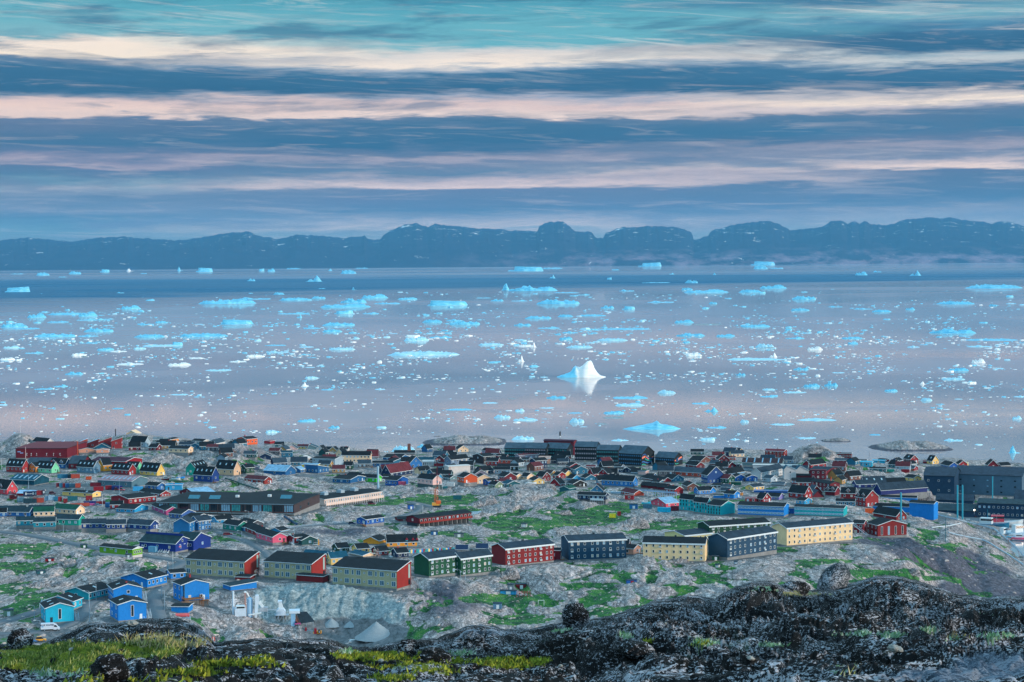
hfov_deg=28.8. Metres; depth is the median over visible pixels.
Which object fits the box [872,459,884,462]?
wooden house
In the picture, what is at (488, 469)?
wooden house
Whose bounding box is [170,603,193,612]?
shed
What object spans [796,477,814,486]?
wooden house
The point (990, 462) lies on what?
wooden house
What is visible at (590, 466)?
wooden house
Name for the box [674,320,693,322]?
iceberg
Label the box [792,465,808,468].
wooden house
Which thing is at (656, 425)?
iceberg
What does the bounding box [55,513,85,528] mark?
row house
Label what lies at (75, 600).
wooden house
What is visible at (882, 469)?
wooden house
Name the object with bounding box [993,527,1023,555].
pipeline
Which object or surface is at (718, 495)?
wooden house
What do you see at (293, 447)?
wooden house
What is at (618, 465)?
wooden house
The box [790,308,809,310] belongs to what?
iceberg
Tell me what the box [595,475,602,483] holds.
wooden house
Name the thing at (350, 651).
lichen
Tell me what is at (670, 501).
public building
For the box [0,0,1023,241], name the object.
sky
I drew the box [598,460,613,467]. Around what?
wooden house
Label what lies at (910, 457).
wooden house
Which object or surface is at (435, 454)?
wooden house
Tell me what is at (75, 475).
shipping container
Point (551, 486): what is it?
rock outcrop
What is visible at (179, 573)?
wooden house
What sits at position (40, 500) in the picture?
shipping container
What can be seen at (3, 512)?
row house
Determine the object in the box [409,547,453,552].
playground fence
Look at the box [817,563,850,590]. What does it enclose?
boulder
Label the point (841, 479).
wooden house
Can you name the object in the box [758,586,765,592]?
rock stone
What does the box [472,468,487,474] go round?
wooden house
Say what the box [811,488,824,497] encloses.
shed
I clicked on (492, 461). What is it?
wooden house
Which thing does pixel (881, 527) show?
public building
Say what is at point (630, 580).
hut
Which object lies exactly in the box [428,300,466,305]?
iceberg
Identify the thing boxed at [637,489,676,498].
gallery walk
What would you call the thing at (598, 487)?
wooden house
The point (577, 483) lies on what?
wooden house
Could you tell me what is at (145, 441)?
wooden house
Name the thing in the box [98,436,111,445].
wooden house
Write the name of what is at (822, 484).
public building
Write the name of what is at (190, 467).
wooden house
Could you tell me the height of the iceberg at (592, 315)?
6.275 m
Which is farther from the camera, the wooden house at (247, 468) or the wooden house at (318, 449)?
the wooden house at (318, 449)
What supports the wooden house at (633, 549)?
on the ground at (321, 604)
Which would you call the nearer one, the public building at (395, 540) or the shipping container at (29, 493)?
the public building at (395, 540)
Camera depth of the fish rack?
882.93 m
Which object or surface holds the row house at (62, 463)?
on the ground at (321, 604)
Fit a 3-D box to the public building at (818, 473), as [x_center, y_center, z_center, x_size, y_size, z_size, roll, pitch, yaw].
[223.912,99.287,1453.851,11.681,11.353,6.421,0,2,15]
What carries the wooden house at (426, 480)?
on the ground at (321, 604)
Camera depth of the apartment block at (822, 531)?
1041.59 m
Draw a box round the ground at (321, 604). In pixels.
[0,433,1023,647]
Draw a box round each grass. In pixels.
[0,634,185,672]
[116,591,969,676]
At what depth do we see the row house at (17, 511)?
1205.68 m
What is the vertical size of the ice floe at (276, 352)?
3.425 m
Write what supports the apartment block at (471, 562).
on the ground at (321, 604)
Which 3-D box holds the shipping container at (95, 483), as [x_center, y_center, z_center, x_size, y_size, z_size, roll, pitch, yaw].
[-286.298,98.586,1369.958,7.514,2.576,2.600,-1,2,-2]
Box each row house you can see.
[0,505,25,507]
[0,508,7,516]
[6,459,28,472]
[7,506,33,516]
[16,515,34,528]
[28,505,53,506]
[33,506,54,516]
[33,517,56,530]
[38,460,60,473]
[51,458,69,468]
[54,503,85,513]
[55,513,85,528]
[76,460,100,472]
[81,518,106,532]
[105,519,126,532]
[110,463,135,474]
[126,518,161,532]
[127,461,141,473]
[139,462,165,475]
[168,508,194,518]
[182,512,211,517]
[193,466,219,482]
[211,514,233,522]
[216,460,241,475]
[221,519,246,531]
[241,517,263,524]
[242,521,250,531]
[245,522,267,535]
[255,528,288,544]
[270,526,289,532]
[287,533,302,544]
[298,533,317,545]
[331,542,349,551]
[351,543,369,551]
[370,545,389,555]
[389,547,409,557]
[504,442,525,456]
[524,442,548,455]
[548,442,573,458]
[574,441,599,460]
[596,444,621,462]
[601,474,638,486]
[618,445,654,465]
[640,481,649,487]
[647,482,658,488]
[654,451,682,465]
[657,483,669,489]
[665,485,683,494]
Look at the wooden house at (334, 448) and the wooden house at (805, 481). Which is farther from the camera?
the wooden house at (334, 448)
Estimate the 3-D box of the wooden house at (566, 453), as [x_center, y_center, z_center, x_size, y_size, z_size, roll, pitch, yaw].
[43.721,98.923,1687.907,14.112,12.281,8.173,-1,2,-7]
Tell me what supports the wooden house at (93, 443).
on the ground at (321, 604)
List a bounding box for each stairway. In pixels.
[225,477,259,489]
[283,515,297,524]
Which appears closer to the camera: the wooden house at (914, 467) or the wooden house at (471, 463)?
the wooden house at (914, 467)
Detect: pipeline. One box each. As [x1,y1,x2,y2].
[938,513,992,528]
[948,532,1023,564]
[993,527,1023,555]
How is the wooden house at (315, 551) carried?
on the ground at (321, 604)
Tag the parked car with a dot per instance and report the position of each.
(39, 638)
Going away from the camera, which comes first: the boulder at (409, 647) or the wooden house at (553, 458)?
the boulder at (409, 647)
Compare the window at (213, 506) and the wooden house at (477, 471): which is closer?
the window at (213, 506)
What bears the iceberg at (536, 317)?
on the sea
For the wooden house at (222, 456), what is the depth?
1512.06 m
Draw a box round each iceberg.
[1,323,27,327]
[5,287,29,291]
[27,313,46,317]
[35,333,75,336]
[48,312,87,314]
[65,371,81,374]
[71,353,85,355]
[78,311,96,316]
[84,328,112,331]
[121,305,140,308]
[135,334,164,337]
[168,362,190,365]
[171,342,182,344]
[178,333,226,336]
[196,268,212,271]
[199,299,254,303]
[221,320,252,323]
[246,354,264,356]
[265,430,276,432]
[281,297,311,299]
[297,419,314,421]
[306,275,322,281]
[311,296,325,298]
[320,303,369,307]
[322,322,354,325]
[323,329,341,331]
[329,347,354,349]
[334,310,352,313]
[340,298,366,302]
[341,269,355,273]
[362,294,387,297]
[389,350,459,355]
[391,445,415,451]
[398,297,416,299]
[404,336,428,340]
[422,319,441,322]
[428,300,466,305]
[449,321,479,324]
[479,343,502,344]
[494,414,509,417]
[508,266,542,270]
[509,285,557,290]
[512,436,533,439]
[513,418,536,420]
[514,323,530,325]
[525,316,550,318]
[537,299,579,303]
[557,360,604,377]
[559,337,571,339]
[566,345,591,347]
[569,418,583,422]
[580,314,605,315]
[597,338,627,340]
[604,411,623,413]
[615,403,643,405]
[624,306,634,309]
[624,421,679,429]
[642,262,660,265]
[658,390,674,393]
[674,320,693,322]
[676,333,704,335]
[684,289,726,292]
[686,353,701,355]
[704,407,718,411]
[716,334,733,336]
[739,289,760,292]
[741,324,769,326]
[751,261,774,264]
[754,265,767,268]
[756,343,773,346]
[760,285,785,288]
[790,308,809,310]
[792,296,815,299]
[803,383,819,386]
[807,346,822,349]
[824,382,837,385]
[842,337,862,338]
[872,309,890,311]
[929,328,974,332]
[937,301,973,303]
[943,377,964,379]
[948,368,968,370]
[966,284,1021,287]
[971,358,984,362]
[1009,446,1018,452]
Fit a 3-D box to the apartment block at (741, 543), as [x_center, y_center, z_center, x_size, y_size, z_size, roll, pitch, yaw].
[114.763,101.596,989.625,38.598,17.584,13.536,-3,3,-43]
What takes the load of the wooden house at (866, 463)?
on the ground at (321, 604)
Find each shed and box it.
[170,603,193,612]
[221,578,257,590]
[234,569,262,579]
[245,462,259,469]
[259,452,272,459]
[263,440,275,443]
[281,450,292,456]
[295,572,332,582]
[343,461,353,469]
[394,516,406,521]
[434,462,443,465]
[455,545,468,550]
[476,543,488,549]
[624,494,633,499]
[638,470,648,474]
[731,481,740,485]
[745,497,756,500]
[789,507,793,513]
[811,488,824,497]
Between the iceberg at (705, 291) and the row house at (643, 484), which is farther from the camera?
the iceberg at (705, 291)
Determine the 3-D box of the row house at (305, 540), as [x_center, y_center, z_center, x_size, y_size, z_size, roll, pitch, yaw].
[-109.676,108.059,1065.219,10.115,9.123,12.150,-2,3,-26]
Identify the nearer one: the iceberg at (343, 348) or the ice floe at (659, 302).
the iceberg at (343, 348)
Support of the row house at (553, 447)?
on the ground at (321, 604)
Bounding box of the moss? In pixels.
[63,637,712,681]
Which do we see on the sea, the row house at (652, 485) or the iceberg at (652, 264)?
the iceberg at (652, 264)
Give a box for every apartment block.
[173,515,195,532]
[184,548,263,577]
[191,514,211,530]
[263,551,332,579]
[312,456,342,464]
[331,556,416,590]
[413,549,457,577]
[455,548,492,575]
[491,538,554,565]
[530,457,546,468]
[560,532,626,560]
[642,535,708,561]
[665,528,712,536]
[679,494,696,510]
[693,497,710,513]
[698,517,770,533]
[706,499,734,515]
[707,525,777,559]
[737,501,788,516]
[772,517,853,545]
[794,504,846,516]
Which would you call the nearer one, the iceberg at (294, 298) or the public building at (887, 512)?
the public building at (887, 512)
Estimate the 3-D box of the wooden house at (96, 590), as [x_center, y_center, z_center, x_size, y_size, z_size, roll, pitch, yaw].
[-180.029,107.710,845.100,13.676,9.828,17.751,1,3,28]
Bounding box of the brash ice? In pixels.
[0,290,1023,446]
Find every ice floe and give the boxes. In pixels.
[47,321,67,322]
[116,362,141,364]
[143,344,181,346]
[205,369,229,370]
[240,297,269,299]
[266,351,286,352]
[279,312,308,313]
[598,328,646,329]
[613,395,646,398]
[647,301,671,302]
[728,357,780,359]
[770,423,794,425]
[783,391,806,392]
[799,418,835,420]
[966,338,1014,340]
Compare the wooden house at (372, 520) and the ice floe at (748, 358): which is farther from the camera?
the ice floe at (748, 358)
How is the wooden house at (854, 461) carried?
on the ground at (321, 604)
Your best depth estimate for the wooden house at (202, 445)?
1574.81 m
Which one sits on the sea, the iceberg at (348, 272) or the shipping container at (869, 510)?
the iceberg at (348, 272)
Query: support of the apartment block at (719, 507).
on the ground at (321, 604)
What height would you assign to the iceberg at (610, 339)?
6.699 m
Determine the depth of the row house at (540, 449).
1703.73 m
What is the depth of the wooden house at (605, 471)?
1493.89 m
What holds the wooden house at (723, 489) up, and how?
on the ground at (321, 604)
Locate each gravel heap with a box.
[325,618,338,627]
[344,621,353,627]
[355,621,389,641]
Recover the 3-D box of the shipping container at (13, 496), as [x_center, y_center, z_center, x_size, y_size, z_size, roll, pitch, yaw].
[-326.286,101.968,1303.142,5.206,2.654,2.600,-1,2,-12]
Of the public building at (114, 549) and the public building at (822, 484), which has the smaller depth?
the public building at (114, 549)
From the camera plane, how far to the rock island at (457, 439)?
1959.11 m
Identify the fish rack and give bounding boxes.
[612,590,629,595]
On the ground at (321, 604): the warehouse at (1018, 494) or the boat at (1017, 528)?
the warehouse at (1018, 494)
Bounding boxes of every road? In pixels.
[0,531,185,561]
[0,598,103,634]
[0,608,40,623]
[147,562,185,618]
[216,532,270,557]
[288,502,423,528]
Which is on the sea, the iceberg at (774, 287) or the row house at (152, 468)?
the iceberg at (774, 287)
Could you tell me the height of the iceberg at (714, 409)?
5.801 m
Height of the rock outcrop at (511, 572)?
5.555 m
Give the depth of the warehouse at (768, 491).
1359.70 m
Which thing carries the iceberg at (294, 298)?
on the sea
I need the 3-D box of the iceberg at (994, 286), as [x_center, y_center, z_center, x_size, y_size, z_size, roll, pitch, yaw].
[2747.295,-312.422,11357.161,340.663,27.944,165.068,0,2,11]
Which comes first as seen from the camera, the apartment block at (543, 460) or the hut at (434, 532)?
the hut at (434, 532)
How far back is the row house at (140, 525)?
1118.34 m
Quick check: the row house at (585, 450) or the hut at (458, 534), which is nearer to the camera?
the hut at (458, 534)
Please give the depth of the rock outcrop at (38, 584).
885.35 m
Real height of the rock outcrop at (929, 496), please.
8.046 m
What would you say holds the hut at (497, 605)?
on the ground at (321, 604)
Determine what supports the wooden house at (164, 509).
on the ground at (321, 604)
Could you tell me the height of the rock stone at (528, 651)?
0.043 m
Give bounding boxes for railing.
[290,521,345,527]
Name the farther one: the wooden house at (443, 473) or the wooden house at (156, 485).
the wooden house at (443, 473)
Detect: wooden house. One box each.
[0,479,17,494]
[29,462,38,472]
[39,592,83,609]
[39,597,78,622]
[63,581,107,600]
[79,447,96,453]
[87,438,99,447]
[94,442,110,448]
[96,448,109,453]
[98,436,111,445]
[98,458,112,471]
[107,579,146,599]
[108,594,151,622]
[110,500,123,508]
[111,437,122,448]
[115,503,147,512]
[120,568,167,587]
[126,429,140,434]
[128,442,140,450]
[130,435,151,446]
[138,488,170,496]
[145,481,165,489]
[148,444,162,450]
[151,501,174,514]
[153,436,163,441]
[160,440,176,448]
[162,568,186,578]
[165,437,178,440]
[165,483,183,490]
[168,445,193,455]
[172,574,210,606]
[178,441,195,445]
[185,459,207,475]
[190,442,199,449]
[191,438,209,442]
[199,441,214,450]
[206,443,218,451]
[210,438,225,443]
[217,453,228,461]
[218,444,235,452]
[219,447,233,456]
[231,438,247,446]
[237,435,257,447]
[241,463,254,474]
[243,450,259,459]
[243,475,272,484]
[268,448,281,455]
[271,457,287,464]
[274,441,284,447]
[280,445,290,449]
[289,444,298,449]
[290,456,307,465]
[297,444,308,448]
[304,549,331,552]
[307,443,317,449]
[314,445,325,453]
[318,448,329,455]
[318,460,333,467]
[322,454,335,456]
[326,550,347,565]
[329,446,338,451]
[332,464,346,472]
[332,474,365,483]
[335,447,346,456]
[347,472,364,474]
[348,548,380,556]
[355,514,384,526]
[358,459,372,467]
[359,473,381,482]
[367,450,379,457]
[372,460,393,466]
[382,474,392,478]
[383,453,409,459]
[385,475,408,485]
[387,457,400,462]
[401,457,409,461]
[407,454,421,467]
[414,465,429,473]
[417,457,434,462]
[417,473,443,489]
[421,444,432,451]
[422,460,434,465]
[426,468,443,473]
[432,450,448,459]
[435,454,446,461]
[435,470,452,477]
[443,445,455,451]
[443,454,468,466]
[443,474,456,479]
[456,444,468,451]
[456,472,477,486]
[459,461,474,469]
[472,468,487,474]
[473,453,494,463]
[474,465,492,473]
[476,473,491,483]
[482,478,497,485]
[485,448,501,453]
[486,457,499,465]
[488,480,502,488]
[494,466,510,473]
[497,463,520,470]
[497,471,515,479]
[500,457,520,462]
[502,479,519,486]
[510,458,523,466]
[513,473,521,479]
[514,453,538,457]
[521,457,530,461]
[521,472,534,479]
[527,461,543,470]
[529,476,543,483]
[536,471,550,481]
[539,456,550,463]
[545,470,555,475]
[549,477,564,485]
[551,454,570,463]
[552,471,565,478]
[554,547,563,560]
[555,450,570,458]
[556,458,568,464]
[560,469,571,475]
[565,462,581,467]
[566,474,580,479]
[566,479,586,486]
[570,465,586,474]
[577,491,609,503]
[580,473,595,480]
[586,465,596,469]
[587,467,600,476]
[590,483,605,491]
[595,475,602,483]
[597,457,611,465]
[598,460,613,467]
[599,468,613,474]
[608,467,618,472]
[613,464,624,467]
[616,467,623,472]
[621,487,643,496]
[624,466,635,472]
[626,544,642,554]
[631,468,641,473]
[641,474,670,482]
[650,479,664,482]
[652,461,667,470]
[657,465,673,475]
[664,473,683,481]
[682,480,698,490]
[685,460,704,467]
[690,449,703,454]
[693,485,710,494]
[709,460,719,464]
[709,486,715,493]
[711,483,723,486]
[712,451,724,456]
[713,494,723,497]
[715,452,729,460]
[715,461,728,467]
[719,460,735,467]
[719,487,734,491]
[720,474,735,483]
[720,483,733,487]
[723,447,737,455]
[723,489,741,498]
[724,466,745,474]
[727,455,735,459]
[729,450,744,456]
[733,473,745,480]
[744,467,752,470]
[744,474,757,481]
[744,483,763,490]
[756,492,771,501]
[760,454,775,457]
[763,474,778,481]
[764,447,787,457]
[768,492,784,499]
[771,481,786,485]
[781,456,793,463]
[788,484,812,498]
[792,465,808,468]
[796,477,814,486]
[796,497,812,503]
[808,453,821,458]
[810,483,822,493]
[825,485,840,495]
[828,468,843,478]
[832,461,848,471]
[833,475,846,484]
[834,458,848,460]
[835,452,851,457]
[836,497,855,505]
[840,486,856,498]
[844,470,862,480]
[846,457,860,465]
[852,479,875,490]
[854,488,878,507]
[860,461,873,466]
[860,475,886,484]
[869,467,887,472]
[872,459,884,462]
[886,477,905,481]
[888,459,898,467]
[895,461,912,470]
[903,454,918,463]
[904,474,921,480]
[906,460,917,464]
[911,465,918,470]
[926,455,938,464]
[940,460,957,466]
[956,460,967,464]
[985,459,997,465]
[997,462,1011,466]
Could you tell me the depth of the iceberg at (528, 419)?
2237.30 m
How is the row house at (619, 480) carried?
on the ground at (321, 604)
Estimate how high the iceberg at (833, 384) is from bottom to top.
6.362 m
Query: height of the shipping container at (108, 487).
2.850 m
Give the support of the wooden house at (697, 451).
on the ground at (321, 604)
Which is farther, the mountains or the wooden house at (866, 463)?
the mountains
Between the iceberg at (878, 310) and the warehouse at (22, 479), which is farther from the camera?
the iceberg at (878, 310)
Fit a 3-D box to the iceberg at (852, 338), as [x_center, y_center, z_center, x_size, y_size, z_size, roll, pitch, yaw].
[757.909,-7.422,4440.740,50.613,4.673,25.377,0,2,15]
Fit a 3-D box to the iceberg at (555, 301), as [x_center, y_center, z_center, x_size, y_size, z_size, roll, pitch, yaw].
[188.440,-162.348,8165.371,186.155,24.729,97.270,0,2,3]
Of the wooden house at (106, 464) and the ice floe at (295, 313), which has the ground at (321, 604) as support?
the wooden house at (106, 464)
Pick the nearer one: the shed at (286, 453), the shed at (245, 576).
the shed at (245, 576)
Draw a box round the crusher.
[305,627,321,633]
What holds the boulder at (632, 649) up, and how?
on the rock knoll
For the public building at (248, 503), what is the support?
on the ground at (321, 604)
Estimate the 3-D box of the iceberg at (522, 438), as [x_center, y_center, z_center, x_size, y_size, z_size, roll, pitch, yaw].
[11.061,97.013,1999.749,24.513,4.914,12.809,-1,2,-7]
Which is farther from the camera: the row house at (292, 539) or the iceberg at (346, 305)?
the iceberg at (346, 305)
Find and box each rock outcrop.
[14,581,51,587]
[50,558,75,567]
[468,495,496,507]
[497,566,520,579]
[534,483,556,490]
[554,509,572,514]
[613,516,649,528]
[667,558,688,562]
[909,568,920,575]
[919,491,933,500]
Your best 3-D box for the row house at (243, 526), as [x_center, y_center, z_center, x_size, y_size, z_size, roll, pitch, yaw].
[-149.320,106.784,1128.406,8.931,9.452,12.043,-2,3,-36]
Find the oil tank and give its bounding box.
[176,613,190,618]
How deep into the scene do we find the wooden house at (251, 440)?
1668.96 m
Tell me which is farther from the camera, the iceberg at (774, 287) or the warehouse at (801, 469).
the iceberg at (774, 287)
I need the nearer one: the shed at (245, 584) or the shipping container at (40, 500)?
the shed at (245, 584)
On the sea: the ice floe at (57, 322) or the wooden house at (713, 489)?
the ice floe at (57, 322)
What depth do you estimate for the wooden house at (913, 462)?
1581.52 m
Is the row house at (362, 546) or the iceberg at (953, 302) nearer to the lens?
the row house at (362, 546)
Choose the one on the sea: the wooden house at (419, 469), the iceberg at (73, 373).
the iceberg at (73, 373)
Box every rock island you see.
[422,434,505,445]
[868,440,952,450]
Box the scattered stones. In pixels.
[0,438,1015,645]
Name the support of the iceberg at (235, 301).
on the sea
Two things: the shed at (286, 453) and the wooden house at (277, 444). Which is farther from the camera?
the wooden house at (277, 444)
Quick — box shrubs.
[6,437,991,635]
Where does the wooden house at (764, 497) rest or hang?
on the ground at (321, 604)
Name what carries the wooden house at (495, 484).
on the ground at (321, 604)
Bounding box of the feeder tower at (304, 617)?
[289,609,314,625]
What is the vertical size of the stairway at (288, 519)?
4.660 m
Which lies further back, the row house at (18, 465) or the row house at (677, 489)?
the row house at (18, 465)
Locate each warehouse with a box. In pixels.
[9,473,49,484]
[32,437,52,441]
[97,475,148,487]
[443,464,469,475]
[543,439,576,454]
[559,485,576,491]
[673,466,705,476]
[689,455,709,462]
[742,457,784,467]
[752,464,800,469]
[754,489,787,492]
[782,464,796,479]
[795,465,808,473]
[873,503,908,512]
[874,480,927,498]
[881,495,917,500]
[908,500,938,520]
[922,466,960,494]
[935,493,974,503]
[938,503,978,516]
[957,465,1023,495]
[977,498,1023,518]
[1014,490,1023,498]
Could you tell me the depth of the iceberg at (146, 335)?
4835.29 m
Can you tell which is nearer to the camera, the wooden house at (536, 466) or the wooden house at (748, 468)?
the wooden house at (748, 468)
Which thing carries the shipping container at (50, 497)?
on the ground at (321, 604)
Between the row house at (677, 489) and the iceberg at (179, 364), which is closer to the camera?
the row house at (677, 489)
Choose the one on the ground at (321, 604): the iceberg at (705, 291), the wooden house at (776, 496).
the wooden house at (776, 496)
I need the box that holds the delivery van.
[40,622,59,630]
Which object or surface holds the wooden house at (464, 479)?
on the ground at (321, 604)
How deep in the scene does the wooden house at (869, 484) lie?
1398.83 m
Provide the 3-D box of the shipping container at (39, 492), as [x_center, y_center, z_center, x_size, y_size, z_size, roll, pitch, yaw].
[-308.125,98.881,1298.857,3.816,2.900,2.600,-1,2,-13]
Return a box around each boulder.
[7,628,33,649]
[89,653,130,681]
[397,639,418,658]
[417,647,450,663]
[562,602,589,626]
[618,640,654,658]
[780,581,810,595]
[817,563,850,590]
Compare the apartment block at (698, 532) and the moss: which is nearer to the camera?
the moss
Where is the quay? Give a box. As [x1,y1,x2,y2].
[963,517,1018,521]
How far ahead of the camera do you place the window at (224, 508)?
1219.75 m
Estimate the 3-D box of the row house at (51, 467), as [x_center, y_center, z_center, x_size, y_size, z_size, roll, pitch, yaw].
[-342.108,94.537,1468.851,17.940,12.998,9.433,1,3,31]
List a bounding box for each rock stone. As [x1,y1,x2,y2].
[17,672,25,676]
[127,620,138,626]
[469,663,476,667]
[524,649,532,654]
[558,622,570,628]
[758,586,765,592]
[770,585,777,590]
[798,607,807,612]
[887,644,902,652]
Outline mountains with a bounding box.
[0,217,1023,270]
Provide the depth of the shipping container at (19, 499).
1284.47 m
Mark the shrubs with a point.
(677, 584)
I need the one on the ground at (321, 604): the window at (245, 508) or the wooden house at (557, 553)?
the wooden house at (557, 553)
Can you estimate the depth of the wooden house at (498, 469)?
1539.94 m
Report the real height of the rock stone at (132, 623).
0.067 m
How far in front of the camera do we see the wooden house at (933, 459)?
1660.96 m
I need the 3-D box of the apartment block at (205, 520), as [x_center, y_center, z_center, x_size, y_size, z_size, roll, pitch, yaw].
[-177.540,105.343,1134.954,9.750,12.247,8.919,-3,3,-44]
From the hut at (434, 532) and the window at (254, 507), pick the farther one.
the window at (254, 507)
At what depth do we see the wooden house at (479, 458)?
1651.09 m
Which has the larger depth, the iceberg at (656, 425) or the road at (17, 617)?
the iceberg at (656, 425)
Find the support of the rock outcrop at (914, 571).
on the ground at (321, 604)
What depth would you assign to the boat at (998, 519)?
1331.15 m
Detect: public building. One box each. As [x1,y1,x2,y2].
[15,441,87,458]
[17,490,37,495]
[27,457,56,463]
[62,489,100,497]
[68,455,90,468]
[92,456,141,465]
[98,543,143,556]
[111,492,155,503]
[138,531,189,552]
[156,491,320,515]
[178,486,214,493]
[179,531,211,551]
[258,490,293,492]
[263,464,295,474]
[294,466,304,472]
[301,463,320,466]
[304,464,328,473]
[320,488,383,505]
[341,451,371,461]
[363,534,385,544]
[379,464,386,475]
[381,461,412,475]
[385,534,417,546]
[394,444,415,454]
[405,509,472,526]
[650,496,678,506]
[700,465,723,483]
[751,463,782,479]
[791,477,796,484]
[796,473,810,476]
[802,458,825,468]
[808,466,838,475]
[810,469,826,479]
[810,478,839,491]
[853,519,867,532]
[866,517,906,537]
[873,506,907,520]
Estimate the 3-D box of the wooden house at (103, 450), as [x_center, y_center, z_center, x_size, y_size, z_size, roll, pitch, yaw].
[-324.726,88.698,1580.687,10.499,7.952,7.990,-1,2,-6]
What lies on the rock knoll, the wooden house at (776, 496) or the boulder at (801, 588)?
the boulder at (801, 588)
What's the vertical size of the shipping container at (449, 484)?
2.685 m
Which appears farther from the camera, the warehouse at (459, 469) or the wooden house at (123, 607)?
the warehouse at (459, 469)
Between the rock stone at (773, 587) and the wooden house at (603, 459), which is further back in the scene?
the wooden house at (603, 459)
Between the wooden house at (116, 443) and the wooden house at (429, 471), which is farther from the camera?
the wooden house at (116, 443)
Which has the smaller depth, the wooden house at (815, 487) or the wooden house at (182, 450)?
the wooden house at (815, 487)
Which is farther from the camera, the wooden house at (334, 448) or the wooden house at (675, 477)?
the wooden house at (334, 448)
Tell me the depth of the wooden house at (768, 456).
1612.93 m
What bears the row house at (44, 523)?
on the ground at (321, 604)
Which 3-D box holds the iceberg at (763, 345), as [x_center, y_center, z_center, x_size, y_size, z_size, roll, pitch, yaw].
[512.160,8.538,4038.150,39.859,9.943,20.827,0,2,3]
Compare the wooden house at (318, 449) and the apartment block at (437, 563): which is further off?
the wooden house at (318, 449)
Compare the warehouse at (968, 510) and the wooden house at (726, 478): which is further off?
the wooden house at (726, 478)
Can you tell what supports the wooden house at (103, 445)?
on the ground at (321, 604)
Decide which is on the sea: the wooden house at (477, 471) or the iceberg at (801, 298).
the iceberg at (801, 298)
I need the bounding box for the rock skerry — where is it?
[821,438,850,441]
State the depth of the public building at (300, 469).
1504.51 m
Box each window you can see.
[58,609,61,618]
[131,605,133,616]
[179,504,187,508]
[191,504,198,510]
[200,504,208,510]
[211,504,219,510]
[221,504,229,511]
[232,505,240,511]
[242,505,250,511]
[252,505,261,510]
[263,505,271,511]
[273,505,282,512]
[284,505,292,512]
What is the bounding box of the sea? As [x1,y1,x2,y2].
[0,263,1023,556]
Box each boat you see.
[978,515,1008,527]
[991,515,1022,524]
[997,527,1010,534]
[1006,524,1023,535]
[1012,534,1023,539]
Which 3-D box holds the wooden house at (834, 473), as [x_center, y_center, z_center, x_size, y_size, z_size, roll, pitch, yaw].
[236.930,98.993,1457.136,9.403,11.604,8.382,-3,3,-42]
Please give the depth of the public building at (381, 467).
1508.38 m
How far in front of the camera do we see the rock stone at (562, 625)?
23.54 m
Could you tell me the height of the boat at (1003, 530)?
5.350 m
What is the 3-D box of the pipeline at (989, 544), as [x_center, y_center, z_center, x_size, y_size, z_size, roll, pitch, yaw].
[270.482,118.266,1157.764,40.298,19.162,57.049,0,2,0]
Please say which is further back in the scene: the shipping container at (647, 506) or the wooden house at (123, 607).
the shipping container at (647, 506)
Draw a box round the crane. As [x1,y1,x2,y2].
[432,459,440,506]
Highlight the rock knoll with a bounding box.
[0,575,1023,681]
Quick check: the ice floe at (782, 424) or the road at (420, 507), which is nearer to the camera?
the road at (420, 507)
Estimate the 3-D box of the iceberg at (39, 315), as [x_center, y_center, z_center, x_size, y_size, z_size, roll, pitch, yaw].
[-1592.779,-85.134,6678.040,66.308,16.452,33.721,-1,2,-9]
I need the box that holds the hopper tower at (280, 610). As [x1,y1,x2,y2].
[275,600,288,621]
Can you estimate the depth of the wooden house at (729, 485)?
1404.71 m
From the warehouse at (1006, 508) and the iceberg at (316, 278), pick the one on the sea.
the iceberg at (316, 278)
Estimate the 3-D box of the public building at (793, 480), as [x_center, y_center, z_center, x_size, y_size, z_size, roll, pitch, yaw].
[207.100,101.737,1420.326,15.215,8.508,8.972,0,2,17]
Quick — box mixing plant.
[232,591,276,617]
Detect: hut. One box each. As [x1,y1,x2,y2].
[3,608,13,615]
[36,569,45,573]
[45,557,54,560]
[407,504,413,508]
[430,530,437,534]
[454,533,463,536]
[493,602,501,608]
[500,589,516,594]
[507,583,514,588]
[515,583,526,588]
[626,579,636,583]
[629,503,637,508]
[712,555,718,559]
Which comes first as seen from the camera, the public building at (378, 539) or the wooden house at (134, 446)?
the public building at (378, 539)
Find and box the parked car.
[36,636,45,641]
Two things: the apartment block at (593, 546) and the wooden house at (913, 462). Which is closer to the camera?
the apartment block at (593, 546)
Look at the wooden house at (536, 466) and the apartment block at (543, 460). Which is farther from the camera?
the apartment block at (543, 460)
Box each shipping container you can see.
[9,494,17,498]
[17,497,23,501]
[23,491,36,495]
[23,498,36,502]
[37,490,42,494]
[37,498,43,502]
[48,495,54,499]
[57,474,67,478]
[67,496,77,500]
[70,503,89,505]
[71,474,79,477]
[75,483,80,487]
[90,482,100,485]
[93,486,103,490]
[105,485,111,489]
[133,486,142,490]
[398,481,405,484]
[446,482,454,486]
[453,495,461,498]
[609,513,615,517]
[643,504,651,508]
[657,507,670,511]
[671,506,678,510]
[865,508,873,512]
[901,469,909,472]
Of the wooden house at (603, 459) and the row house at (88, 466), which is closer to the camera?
the row house at (88, 466)
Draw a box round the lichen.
[24,586,1015,678]
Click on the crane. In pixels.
(436, 503)
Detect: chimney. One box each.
[376,466,379,489]
[899,492,901,520]
[957,485,958,520]
[961,485,963,519]
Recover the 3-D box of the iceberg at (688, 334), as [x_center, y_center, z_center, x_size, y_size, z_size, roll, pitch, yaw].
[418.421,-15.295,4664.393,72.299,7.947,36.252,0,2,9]
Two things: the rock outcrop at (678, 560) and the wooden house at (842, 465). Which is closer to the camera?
the rock outcrop at (678, 560)

